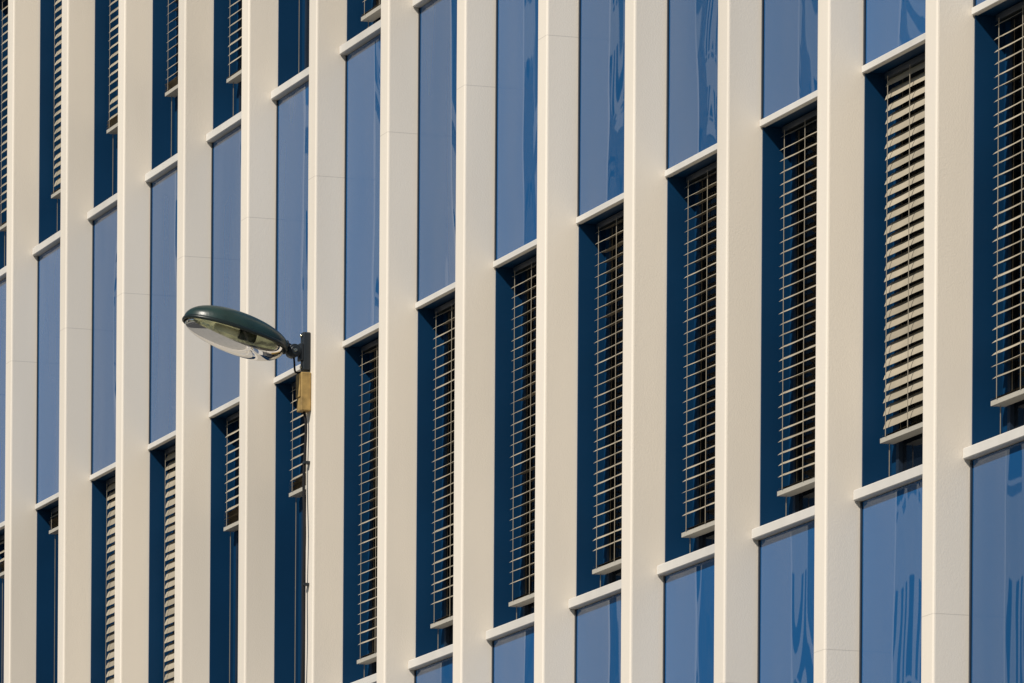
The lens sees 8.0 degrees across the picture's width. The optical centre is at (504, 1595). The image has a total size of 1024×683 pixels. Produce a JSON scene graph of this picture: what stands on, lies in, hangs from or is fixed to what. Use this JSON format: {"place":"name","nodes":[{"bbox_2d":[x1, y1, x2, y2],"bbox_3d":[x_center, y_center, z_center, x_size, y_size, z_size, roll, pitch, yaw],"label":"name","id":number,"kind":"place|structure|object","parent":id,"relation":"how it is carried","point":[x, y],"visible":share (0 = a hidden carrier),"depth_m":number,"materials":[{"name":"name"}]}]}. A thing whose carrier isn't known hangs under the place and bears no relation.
{"place":"outdoors","nodes":[
{"label":"outdoors","id":0,"kind":"place"},
{"bbox_2d":[173,0,1023,682],"bbox_3d":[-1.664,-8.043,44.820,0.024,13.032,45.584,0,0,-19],"label":"window frames","id":1,"kind":"structure","parent":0,"point":[1015,22],"depth_m":38.24,"materials":[{"name":"metal"}]},
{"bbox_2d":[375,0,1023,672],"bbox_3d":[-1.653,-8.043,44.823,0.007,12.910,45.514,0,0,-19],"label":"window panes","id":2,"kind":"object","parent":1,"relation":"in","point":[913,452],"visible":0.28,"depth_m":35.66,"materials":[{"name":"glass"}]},
{"bbox_3d":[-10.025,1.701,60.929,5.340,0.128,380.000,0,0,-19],"label":"pavement","id":3,"kind":"structure","parent":0,"visible":0},
{"bbox_2d":[182,305,310,682],"bbox_3d":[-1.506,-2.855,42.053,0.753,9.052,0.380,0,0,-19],"label":"street lamp","id":4,"kind":"object","parent":3,"relation":"on","point":[238,333],"visible":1,"depth_m":42.03,"materials":[{"name":"grey metal"}]},
{"bbox_2d":[4,0,974,682],"bbox_3d":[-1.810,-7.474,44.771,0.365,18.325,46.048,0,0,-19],"label":"fins","id":5,"kind":"object","parent":3,"relation":"on","point":[948,248],"visible":0.62,"depth_m":39.58,"materials":[{"name":"beige concrete"}]},
{"bbox_2d":[0,0,1005,529],"bbox_3d":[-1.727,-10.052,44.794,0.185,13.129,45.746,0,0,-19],"label":"head ledges","id":6,"kind":"object","parent":5,"relation":"attached to","point":[764,122],"visible":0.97,"depth_m":38.06,"materials":[{"name":"metal"}]},
{"bbox_2d":[0,1,1023,541],"bbox_3d":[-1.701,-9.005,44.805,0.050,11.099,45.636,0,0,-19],"label":"blind headrails","id":7,"kind":"object","parent":6,"relation":"attached to","point":[812,115],"visible":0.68,"depth_m":36.86,"materials":[{"name":"grey metal"}]},
{"bbox_2d":[1,0,1022,682],"bbox_3d":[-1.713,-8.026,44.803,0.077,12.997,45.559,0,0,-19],"label":"blind cords","id":8,"kind":"object","parent":7,"relation":"hanging from","point":[611,334],"visible":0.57,"depth_m":37.93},
{"bbox_2d":[0,4,1023,664],"bbox_3d":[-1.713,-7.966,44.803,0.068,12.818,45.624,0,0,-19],"label":"blind rails","id":9,"kind":"object","parent":8,"relation":"hanging from","point":[374,14],"visible":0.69,"depth_m":38.13,"materials":[{"name":"beige metal"}]},
{"bbox_2d":[0,0,1023,682],"bbox_3d":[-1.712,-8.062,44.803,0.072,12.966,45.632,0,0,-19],"label":"blind slats","id":10,"kind":"object","parent":8,"relation":"hanging from","point":[892,334],"visible":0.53,"depth_m":35.55,"materials":[{"name":"beige metal"}]},
{"bbox_2d":[0,0,1023,682],"bbox_3d":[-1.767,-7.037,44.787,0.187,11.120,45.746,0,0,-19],"label":"window sills","id":11,"kind":"structure","parent":5,"relation":"attached to","point":[760,532],"depth_m":38.16,"materials":[{"name":"white metal"}]},
{"bbox_2d":[0,0,1023,682],"bbox_3d":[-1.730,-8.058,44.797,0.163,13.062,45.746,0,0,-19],"label":"blue reveals","id":12,"kind":"object","parent":11,"relation":"attached to","point":[878,460],"visible":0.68,"depth_m":39.61,"materials":[{"name":"metal"}]},
{"bbox_3d":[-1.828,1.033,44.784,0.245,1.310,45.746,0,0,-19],"label":"plinth","id":13,"kind":"object","parent":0,"visible":0},
{"bbox_2d":[36,0,975,682],"bbox_3d":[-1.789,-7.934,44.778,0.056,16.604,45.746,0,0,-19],"label":"spandrel frames","id":14,"kind":"structure","parent":13,"relation":"on","point":[494,260],"depth_m":39.57,"materials":[{"name":"metal"}]},
{"bbox_2d":[0,0,1023,682],"bbox_3d":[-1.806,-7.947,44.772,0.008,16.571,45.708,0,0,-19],"label":"spandrel glass","id":15,"kind":"object","parent":14,"relation":"in","point":[892,594],"visible":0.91,"depth_m":38.94,"materials":[{"name":"blue glass"}]}
]}

